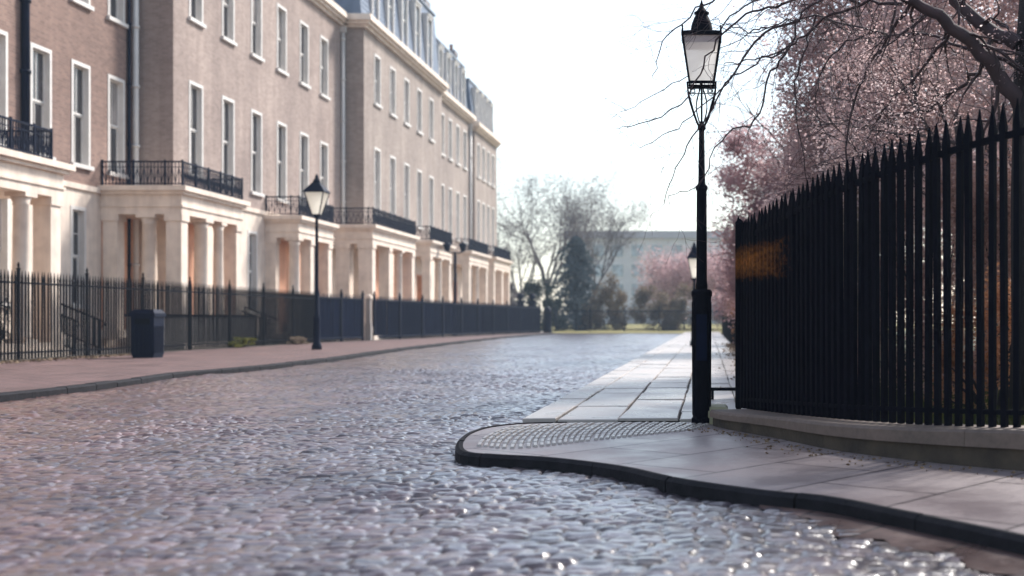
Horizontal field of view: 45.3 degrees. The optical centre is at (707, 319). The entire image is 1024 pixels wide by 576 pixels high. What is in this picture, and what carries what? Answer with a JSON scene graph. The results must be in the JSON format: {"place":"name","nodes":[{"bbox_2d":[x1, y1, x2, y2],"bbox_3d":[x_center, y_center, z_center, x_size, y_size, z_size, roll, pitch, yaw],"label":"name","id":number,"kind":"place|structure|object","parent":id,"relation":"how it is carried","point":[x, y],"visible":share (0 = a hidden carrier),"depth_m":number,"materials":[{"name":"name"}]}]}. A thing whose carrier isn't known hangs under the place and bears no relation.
{"place":"outdoors","nodes":[
{"label":"outdoors","id":0,"kind":"place"},
{"bbox_2d":[62,303,104,354],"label":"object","id":1,"kind":"structure","parent":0,"point":[82,334],"depth_m":32.03,"materials":[{"name":"black metal"}]},
{"bbox_2d":[0,333,539,391],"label":"pavement","id":2,"kind":"structure","parent":0,"point":[26,375],"depth_m":25.41,"materials":[{"name":"grey stone"}]},
{"bbox_2d":[0,353,130,363],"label":"stone edging","id":3,"kind":"object","parent":2,"relation":"on","point":[55,359],"visible":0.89,"depth_m":27.45,"materials":[{"name":"grey stone"}]},
{"bbox_2d":[129,309,165,357],"bbox_3d":[-13.400,0.325,28.700,0.600,1.150,0.600,0,0,0],"label":"litter bin","id":4,"kind":"object","parent":2,"relation":"on","point":[147,333],"visible":1,"depth_m":28.43,"materials":[{"name":"blue metal"}]},
{"bbox_2d":[0,333,524,360],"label":"soil strip","id":5,"kind":"object","parent":2,"relation":"on","point":[235,347],"visible":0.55,"depth_m":37.64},
{"bbox_2d":[0,262,314,359],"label":"iron railing","id":6,"kind":"object","parent":5,"relation":"on","point":[299,309],"visible":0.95,"depth_m":32.90,"materials":[{"name":"black metal"}]},
{"bbox_2d":[228,337,256,347],"bbox_3d":[-15.286,0.726,39.439,0.618,0.387,2.217,0,0,0],"label":"plant","id":7,"kind":"object","parent":5,"relation":"on","point":[243,342],"visible":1,"depth_m":39.06,"materials":[{"name":"green plant"}]},
{"bbox_2d":[286,336,308,343],"bbox_3d":[-15.177,0.759,44.489,0.670,0.322,1.568,0,0,0],"label":"plant","id":8,"kind":"object","parent":5,"relation":"on","point":[299,340],"visible":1,"depth_m":44.38,"materials":[{"name":"beige plant"}]},
{"bbox_2d":[319,289,363,341],"bbox_3d":[-15.286,-0.195,50.001,0.140,2.190,4.739,0,0,6],"label":"boarded railing","id":9,"kind":"object","parent":5,"relation":"on","point":[342,318],"visible":0.94,"depth_m":49.96,"materials":[{"name":"blue metal"}]},
{"bbox_2d":[364,294,372,339],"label":"gate pier","id":10,"kind":"structure","parent":5,"relation":"on","point":[368,325],"depth_m":52.85,"materials":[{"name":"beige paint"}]},
{"bbox_2d":[373,291,539,339],"bbox_3d":[-13.388,-0.195,69.051,0.142,2.190,31.167,0,0,6],"label":"boarded railing","id":11,"kind":"object","parent":5,"relation":"on","point":[398,318],"visible":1,"depth_m":63.94,"materials":[{"name":"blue metal"}]},
{"bbox_2d":[303,174,329,349],"bbox_3d":[-11.900,-1.775,36.500,0.640,5.350,0.640,0,0,0],"label":"street lamp","id":12,"kind":"object","parent":2,"relation":"on","point":[316,192],"visible":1,"depth_m":36.41,"materials":[{"name":"black metal"}]},
{"bbox_2d":[0,368,612,419],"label":"road","id":13,"kind":"structure","parent":0,"point":[298,393],"depth_m":15.53,"materials":[{"name":"grey stone"}]},
{"bbox_2d":[71,331,552,355],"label":"forecourt","id":14,"kind":"structure","parent":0,"point":[283,343],"depth_m":52.45,"materials":[{"name":"grey stone"}]},
{"bbox_2d":[0,0,139,359],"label":"brick house","id":15,"kind":"structure","parent":14,"relation":"on","point":[69,95],"depth_m":34.06,"materials":[{"name":"brick"}]},
{"bbox_2d":[0,29,7,147],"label":"window","id":16,"kind":"structure","parent":15,"relation":"in","point":[3,34],"depth_m":31.32,"materials":[{"name":"white paint"}]},
{"bbox_2d":[0,199,9,305],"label":"window","id":17,"kind":"structure","parent":15,"relation":"in","point":[4,203],"depth_m":31.40,"materials":[{"name":"white paint"}]},
{"bbox_2d":[30,42,55,160],"bbox_3d":[-18.450,-5.980,33.000,0.400,3.100,1.190,0,0,0],"label":"window","id":18,"kind":"structure","parent":15,"relation":"in","point":[40,57],"depth_m":33.28,"materials":[{"name":"white paint"}]},
{"bbox_2d":[70,205,85,308],"bbox_3d":[-18.450,-1.820,34.950,0.400,2.980,0.990,0,0,0],"label":"window","id":19,"kind":"structure","parent":15,"relation":"in","point":[77,214],"depth_m":35.22,"materials":[{"name":"white paint"}]},
{"bbox_2d":[70,59,93,170],"bbox_3d":[-18.450,-5.980,35.100,0.400,3.100,1.190,0,0,0],"label":"window","id":20,"kind":"structure","parent":15,"relation":"in","point":[80,72],"depth_m":35.40,"materials":[{"name":"white paint"}]},
{"bbox_2d":[70,0,93,10],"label":"window","id":21,"kind":"structure","parent":15,"relation":"in","point":[86,4],"depth_m":35.25,"materials":[{"name":"white paint"}]},
{"bbox_2d":[106,74,128,178],"bbox_3d":[-18.450,-5.980,37.200,0.400,3.100,1.190,0,0,0],"label":"window","id":22,"kind":"structure","parent":15,"relation":"in","point":[116,86],"depth_m":37.53,"materials":[{"name":"grey glass"}]},
{"bbox_2d":[106,0,128,28],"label":"window","id":23,"kind":"structure","parent":15,"relation":"in","point":[116,8],"depth_m":37.55,"materials":[{"name":"white paint"}]},
{"bbox_2d":[125,314,255,352],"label":"garden wall","id":24,"kind":"structure","parent":14,"relation":"on","point":[200,330],"depth_m":37.29,"materials":[{"name":"black stone"}]},
{"bbox_2d":[97,0,347,348],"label":"brick house","id":25,"kind":"structure","parent":14,"relation":"on","point":[242,120],"depth_m":43.32,"materials":[{"name":"beige brick"}]},
{"bbox_2d":[189,80,202,175],"bbox_3d":[-17.300,-6.345,40.300,0.400,3.230,1.240,0,0,0],"label":"window","id":26,"kind":"structure","parent":25,"relation":"in","point":[195,89],"depth_m":40.66,"materials":[{"name":"white paint"}]},
{"bbox_2d":[188,0,206,28],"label":"window","id":27,"kind":"structure","parent":25,"relation":"in","point":[195,16],"depth_m":40.69,"materials":[{"name":"white paint"}]},
{"bbox_2d":[222,95,234,185],"bbox_3d":[-17.300,-6.345,43.000,0.400,3.230,1.240,0,0,0],"label":"window","id":28,"kind":"structure","parent":25,"relation":"in","point":[228,105],"depth_m":43.39,"materials":[{"name":"white paint"}]},
{"bbox_2d":[221,0,237,46],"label":"window","id":29,"kind":"structure","parent":25,"relation":"in","point":[228,6],"depth_m":43.39,"materials":[{"name":"white paint"}]},
{"bbox_2d":[248,230,258,313],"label":"window","id":30,"kind":"structure","parent":25,"relation":"in","point":[252,235],"depth_m":45.67,"materials":[{"name":"grey glass"}]},
{"bbox_2d":[250,108,264,196],"bbox_3d":[-17.300,-6.345,45.700,0.400,3.230,1.240,0,0,0],"label":"window","id":31,"kind":"structure","parent":25,"relation":"in","point":[256,117],"depth_m":46.10,"materials":[{"name":"white paint"}]},
{"bbox_2d":[250,0,264,62],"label":"window","id":32,"kind":"structure","parent":25,"relation":"in","point":[256,5],"depth_m":46.10,"materials":[{"name":"white paint"}]},
{"bbox_2d":[276,121,288,203],"bbox_3d":[-17.300,-6.345,48.400,0.400,3.230,1.240,0,0,0],"label":"window","id":33,"kind":"structure","parent":25,"relation":"in","point":[281,127],"depth_m":48.86,"materials":[{"name":"white paint"}]},
{"bbox_2d":[276,3,288,76],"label":"window","id":34,"kind":"structure","parent":25,"relation":"in","point":[281,68],"depth_m":48.80,"materials":[{"name":"white paint"}]},
{"bbox_2d":[300,131,308,202],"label":"window","id":35,"kind":"structure","parent":25,"relation":"in","point":[304,138],"depth_m":51.51,"materials":[{"name":"white paint"}]},
{"bbox_2d":[299,20,310,89],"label":"window","id":36,"kind":"structure","parent":25,"relation":"in","point":[304,28],"depth_m":51.51,"materials":[{"name":"white paint"}]},
{"bbox_2d":[320,140,327,204],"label":"window","id":37,"kind":"structure","parent":25,"relation":"in","point":[323,146],"depth_m":54.20,"materials":[{"name":"white paint"}]},
{"bbox_2d":[320,34,330,100],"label":"window","id":38,"kind":"structure","parent":25,"relation":"in","point":[323,41],"depth_m":54.14,"materials":[{"name":"white paint"}]},
{"bbox_2d":[331,0,455,339],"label":"brick house","id":39,"kind":"structure","parent":14,"relation":"on","point":[391,236],"depth_m":60.66,"materials":[{"name":"beige brick"}]},
{"bbox_2d":[374,147,380,209],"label":"window","id":40,"kind":"structure","parent":39,"relation":"in","point":[377,152],"depth_m":59.25,"materials":[{"name":"white paint"}]},
{"bbox_2d":[374,53,382,108],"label":"window","id":41,"kind":"structure","parent":39,"relation":"in","point":[377,60],"depth_m":59.23,"materials":[{"name":"white paint"}]},
{"bbox_2d":[390,155,395,214],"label":"window","id":42,"kind":"structure","parent":39,"relation":"in","point":[392,159],"depth_m":62.11,"materials":[{"name":"grey glass"}]},
{"bbox_2d":[389,66,397,118],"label":"window","id":43,"kind":"structure","parent":39,"relation":"in","point":[392,113],"depth_m":62.11,"materials":[{"name":"white paint"}]},
{"bbox_2d":[404,162,409,218],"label":"window","id":44,"kind":"structure","parent":39,"relation":"in","point":[406,166],"depth_m":64.95,"materials":[{"name":"grey glass"}]},
{"bbox_2d":[404,77,410,127],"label":"window","id":45,"kind":"structure","parent":39,"relation":"in","point":[406,82],"depth_m":64.95,"materials":[{"name":"grey glass"}]},
{"bbox_2d":[416,274,421,300],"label":"door","id":46,"kind":"structure","parent":39,"relation":"in","point":[418,277],"depth_m":67.90,"materials":[{"name":"brown paint"}]},
{"bbox_2d":[417,169,423,228],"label":"window","id":47,"kind":"structure","parent":39,"relation":"in","point":[419,173],"depth_m":67.80,"materials":[{"name":"white paint"}]},
{"bbox_2d":[417,87,423,135],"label":"window","id":48,"kind":"structure","parent":39,"relation":"in","point":[419,93],"depth_m":67.80,"materials":[{"name":"grey glass"}]},
{"bbox_2d":[429,175,433,232],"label":"window","id":49,"kind":"structure","parent":39,"relation":"in","point":[431,179],"depth_m":70.70,"materials":[{"name":"grey glass"}]},
{"bbox_2d":[429,97,434,142],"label":"window","id":50,"kind":"structure","parent":39,"relation":"in","point":[431,102],"depth_m":70.70,"materials":[{"name":"grey glass"}]},
{"bbox_2d":[443,242,466,335],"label":"twin lamp","id":51,"kind":"object","parent":14,"relation":"on","point":[462,246],"visible":0.73,"depth_m":66.83,"materials":[{"name":"black metal"}]},
{"bbox_2d":[436,37,491,303],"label":"brick house","id":52,"kind":"structure","parent":0,"point":[458,117],"depth_m":78.44,"materials":[{"name":"beige brick"}]},
{"bbox_2d":[448,187,453,239],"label":"window","id":53,"kind":"structure","parent":52,"relation":"in","point":[449,189],"depth_m":77.22,"materials":[{"name":"grey glass"}]},
{"bbox_2d":[448,118,453,161],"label":"window","id":54,"kind":"structure","parent":52,"relation":"in","point":[449,120],"depth_m":77.22,"materials":[{"name":"white paint"}]},
{"bbox_2d":[456,191,459,240],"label":"window","id":55,"kind":"structure","parent":52,"relation":"in","point":[457,193],"depth_m":79.53,"materials":[{"name":"grey glass"}]},
{"bbox_2d":[456,124,460,166],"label":"window","id":56,"kind":"structure","parent":52,"relation":"in","point":[457,126],"depth_m":79.53,"materials":[{"name":"grey glass"}]},
{"bbox_2d":[463,194,467,243],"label":"window","id":57,"kind":"structure","parent":52,"relation":"in","point":[464,197],"depth_m":81.82,"materials":[{"name":"white paint"}]},
{"bbox_2d":[463,129,467,170],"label":"window","id":58,"kind":"structure","parent":52,"relation":"in","point":[464,132],"depth_m":81.82,"materials":[{"name":"white paint"}]},
{"bbox_2d":[271,344,659,369],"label":"road","id":59,"kind":"structure","parent":0,"point":[531,357],"depth_m":30.63,"materials":[{"name":"grey stone"}]},
{"bbox_2d":[465,78,512,305],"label":"brick house","id":60,"kind":"structure","parent":0,"point":[486,142],"depth_m":86.94,"materials":[{"name":"beige paint"}]},
{"bbox_2d":[477,199,479,241],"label":"window","id":61,"kind":"structure","parent":60,"relation":"in","point":[478,202],"depth_m":85.10,"materials":[{"name":"grey glass"}]},
{"bbox_2d":[482,202,484,242],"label":"window","id":62,"kind":"structure","parent":60,"relation":"in","point":[483,204],"depth_m":87.01,"materials":[{"name":"white paint"}]},
{"bbox_2d":[487,205,490,249],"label":"window","id":63,"kind":"structure","parent":60,"relation":"in","point":[488,207],"depth_m":88.90,"materials":[{"name":"grey glass"}]},
{"bbox_2d":[0,416,1020,575],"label":"road","id":64,"kind":"structure","parent":0,"point":[228,496],"depth_m":6.09,"materials":[{"name":"grey stone"}]},
{"bbox_2d":[759,505,1023,575],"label":"gutter","id":65,"kind":"object","parent":64,"relation":"on","point":[983,558],"visible":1,"depth_m":5.25,"materials":[{"name":"stone"}]},
{"bbox_2d":[510,278,519,305],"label":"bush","id":66,"kind":"object","parent":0,"point":[512,297],"visible":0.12,"depth_m":96.92,"materials":[{"name":"grey plant"}]},
{"bbox_2d":[543,306,551,332],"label":"end post","id":67,"kind":"object","parent":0,"point":[547,323],"visible":1,"depth_m":85.36,"materials":[{"name":"blue metal"}]},
{"bbox_2d":[458,333,682,344],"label":"road","id":68,"kind":"structure","parent":0,"point":[607,338],"depth_m":61.19,"materials":[{"name":"grey stone"}]},
{"bbox_2d":[523,332,743,422],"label":"pavement","id":69,"kind":"structure","parent":0,"point":[613,395],"depth_m":14.78,"materials":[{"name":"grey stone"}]},
{"bbox_2d":[687,242,695,345],"bbox_3d":[-0.470,-0.897,41.000,0.495,3.550,0.495,0,0,0],"label":"street lamp","id":70,"kind":"object","parent":69,"relation":"on","point":[691,257],"visible":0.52,"depth_m":40.87,"materials":[{"name":"black metal"}]},
{"bbox_2d":[711,387,734,399],"bbox_3d":[0.255,0.821,13.200,0.450,0.158,0.035,0,0,0],"label":"rail","id":71,"kind":"object","parent":69,"relation":"on","point":[713,389],"visible":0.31,"depth_m":13.18,"materials":[{"name":"black metal"}]},
{"bbox_2d":[716,343,734,386],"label":"fallen leaves","id":72,"kind":"object","parent":69,"relation":"on","point":[731,346],"visible":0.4,"depth_m":34.10,"materials":[{"name":"brown plant"}]},
{"bbox_2d":[722,309,734,343],"bbox_3d":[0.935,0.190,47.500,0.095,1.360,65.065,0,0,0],"label":"bush","id":73,"kind":"object","parent":69,"relation":"on","point":[726,331],"visible":0.28,"depth_m":51.81,"materials":[{"name":"green plant"}]},
{"bbox_2d":[428,0,1017,322],"label":"sky","id":74,"kind":"structure","parent":0,"point":[546,68],"materials":[{"name":"white"}]},
{"bbox_2d":[463,422,1023,533],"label":"pavement","id":75,"kind":"structure","parent":0,"point":[993,499],"depth_m":7.18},
{"bbox_2d":[477,422,708,448],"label":"ribbed paving","id":76,"kind":"structure","parent":75,"relation":"on","point":[558,429],"depth_m":9.56,"materials":[{"name":"grey stone"}]},
{"bbox_2d":[681,0,721,423],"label":"street lamp","id":77,"kind":"object","parent":75,"relation":"on","point":[702,46],"visible":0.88,"depth_m":10.33,"materials":[{"name":"black metal"}]},
{"bbox_2d":[696,314,706,360],"bbox_3d":[-0.055,0.150,10.320,0.090,0.400,0.016,0,0,0],"label":"inspection door","id":78,"kind":"structure","parent":77,"relation":"in","point":[701,319],"depth_m":10.31,"materials":[{"name":"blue metal"}]},
{"bbox_2d":[682,424,1023,478],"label":"fallen leaves","id":79,"kind":"object","parent":75,"relation":"on","point":[770,446],"visible":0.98,"depth_m":8.09,"materials":[{"name":"brown plant"}]},
{"bbox_2d":[708,404,1023,470],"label":"stone plinth","id":80,"kind":"structure","parent":75,"relation":"on","point":[997,447],"depth_m":7.81,"materials":[{"name":"grey stone"}]},
{"bbox_2d":[735,98,1023,427],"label":"iron railing","id":81,"kind":"object","parent":80,"relation":"on","point":[803,347],"visible":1,"depth_m":8.20,"materials":[{"name":"black metal"}]},
{"bbox_2d":[540,323,974,333],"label":"grass verge","id":82,"kind":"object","parent":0,"point":[640,326],"depth_m":95.53,"materials":[{"name":"grass"}]},
{"bbox_2d":[518,276,565,330],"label":"bush","id":83,"kind":"object","parent":82,"relation":"on","point":[531,287],"visible":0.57,"depth_m":95.67,"materials":[{"name":"green plant"}]},
{"bbox_2d":[497,195,603,298],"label":"bare tree","id":84,"kind":"object","parent":82,"relation":"on","point":[533,260],"visible":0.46,"depth_m":111.12,"materials":[{"name":"grey plant"}]},
{"bbox_2d":[497,142,630,297],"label":"bare tree","id":85,"kind":"object","parent":82,"relation":"on","point":[569,210],"visible":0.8,"depth_m":105.27,"materials":[{"name":"grey plant"}]},
{"bbox_2d":[542,224,615,330],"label":"conifer","id":86,"kind":"object","parent":82,"relation":"on","point":[578,274],"visible":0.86,"depth_m":101.34,"materials":[{"name":"green plant"}]},
{"bbox_2d":[578,270,627,330],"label":"bush","id":87,"kind":"object","parent":82,"relation":"on","point":[604,296],"visible":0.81,"depth_m":100.49,"materials":[{"name":"green plant"}]},
{"bbox_2d":[530,172,682,296],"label":"bare tree","id":88,"kind":"object","parent":82,"relation":"on","point":[611,224],"visible":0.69,"depth_m":112.33,"materials":[{"name":"grey plant"}]},
{"bbox_2d":[555,307,723,331],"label":"park railing","id":89,"kind":"object","parent":82,"relation":"on","point":[626,311],"visible":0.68,"depth_m":94.48,"materials":[{"name":"black metal"}]},
{"bbox_2d":[566,231,731,323],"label":"office building","id":90,"kind":"structure","parent":82,"relation":"on","point":[625,263],"depth_m":189.94,"materials":[{"name":"white paint"}]},
{"bbox_2d":[611,264,623,276],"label":"window","id":91,"kind":"structure","parent":90,"relation":"in","point":[619,269],"depth_m":189.86,"materials":[{"name":"grey glass"}]},
{"bbox_2d":[631,264,643,276],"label":"window","id":92,"kind":"structure","parent":90,"relation":"in","point":[634,268],"depth_m":189.86,"materials":[{"name":"grey glass"}]},
{"bbox_2d":[631,244,643,256],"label":"window","id":93,"kind":"structure","parent":90,"relation":"in","point":[634,251],"depth_m":189.86,"materials":[{"name":"grey glass"}]},
{"bbox_2d":[623,283,681,328],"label":"bush","id":94,"kind":"object","parent":82,"relation":"on","point":[642,299],"visible":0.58,"depth_m":102.46,"materials":[{"name":"green plant"}]},
{"bbox_2d":[631,240,719,307],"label":"blossom tree","id":95,"kind":"object","parent":82,"relation":"on","point":[664,266],"visible":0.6,"depth_m":117.70,"materials":[{"name":"pink plant"}]},
{"bbox_2d":[660,281,692,330],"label":"bush","id":96,"kind":"object","parent":82,"relation":"on","point":[677,304],"visible":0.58,"depth_m":100.47,"materials":[{"name":"green plant"}]},
{"bbox_2d":[630,234,726,312],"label":"blossom tree","id":97,"kind":"object","parent":82,"relation":"on","point":[671,293],"visible":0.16,"depth_m":116.08,"materials":[{"name":"pink plant"}]},
{"bbox_2d":[680,235,733,307],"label":"blossom tree","id":98,"kind":"object","parent":82,"relation":"on","point":[710,281],"visible":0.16,"depth_m":111.48,"materials":[{"name":"pink plant"}]},
{"bbox_2d":[711,282,728,326],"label":"blossom tree","id":99,"kind":"object","parent":82,"relation":"on","point":[719,315],"visible":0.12,"depth_m":98.75,"materials":[{"name":"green plant"}]},
{"bbox_2d":[580,0,1023,422],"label":"overhanging tree","id":100,"kind":"object","parent":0,"point":[989,60],"visible":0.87,"depth_m":9.44,"materials":[{"name":"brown plant"}]},
{"bbox_2d":[721,330,1012,424],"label":"garden ground","id":101,"kind":"structure","parent":0,"point":[932,369],"depth_m":20.57,"materials":[{"name":"soil"}]},
{"bbox_2d":[693,105,836,342],"bbox_3d":[2.535,-2.590,33.205,5.961,7.001,4.550,0,0,-22],"label":"blossom tree","id":102,"kind":"object","parent":101,"relation":"on","point":[730,176],"visible":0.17,"depth_m":32.68,"materials":[{"name":"pink plant"}]},
{"bbox_2d":[668,0,973,254],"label":"blossom tree","id":103,"kind":"object","parent":101,"relation":"on","point":[820,9],"visible":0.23,"depth_m":19.25,"materials":[{"name":"pink plant"}]},
{"bbox_2d":[843,179,905,383],"bbox_3d":[1.570,-0.405,13.628,1.053,2.443,1.697,0,0,-27],"label":"garden shrub","id":104,"kind":"object","parent":101,"relation":"on","point":[857,276],"visible":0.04,"depth_m":13.22,"materials":[{"name":"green plant"}]},
{"bbox_2d":[784,0,1018,367],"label":"blossom tree","id":105,"kind":"object","parent":101,"relation":"on","point":[1009,12],"visible":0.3,"depth_m":14.28,"materials":[{"name":"pink plant"}]},
{"bbox_2d":[857,156,1010,391],"bbox_3d":[2.524,-0.501,12.904,2.150,2.639,1.376,0,0,0],"label":"garden shrub","id":106,"kind":"object","parent":101,"relation":"on","point":[954,210],"visible":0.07,"depth_m":12.66,"materials":[{"name":"brown plant"}]},
{"bbox_2d":[888,105,1012,395],"bbox_3d":[2.983,-0.644,11.796,2.546,2.924,1.842,0,0,0],"label":"garden shrub","id":107,"kind":"object","parent":101,"relation":"on","point":[986,187],"visible":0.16,"depth_m":11.42,"materials":[{"name":"brown plant"}]},
{"bbox_2d":[894,0,1017,296],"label":"blossom tree","id":108,"kind":"object","parent":101,"relation":"on","point":[974,92],"depth_m":22.26,"materials":[{"name":"pink plant"}]},
{"bbox_2d":[923,263,1010,413],"bbox_3d":[2.285,0.150,9.867,1.067,1.335,0.947,0,0,0],"label":"garden shrub","id":109,"kind":"object","parent":101,"relation":"on","point":[986,328],"visible":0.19,"depth_m":9.93,"materials":[{"name":"brown plant"}]},
{"bbox_2d":[872,373,1023,424],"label":"grass","id":110,"kind":"structure","parent":0,"point":[998,417],"depth_m":9.57,"materials":[{"name":"green plant"}]},
{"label":"road","id":111,"kind":"structure","parent":0,"visible":0},
{"bbox_2d":[0,332,553,401],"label":"kerb","id":112,"kind":"structure","parent":111,"relation":"on","point":[35,393],"depth_m":20.74,"materials":[{"name":"stone"}]},
{"bbox_2d":[455,422,1023,554],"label":"kerb","id":113,"kind":"structure","parent":111,"relation":"on","point":[996,538],"depth_m":6.30,"materials":[{"name":"stone"}]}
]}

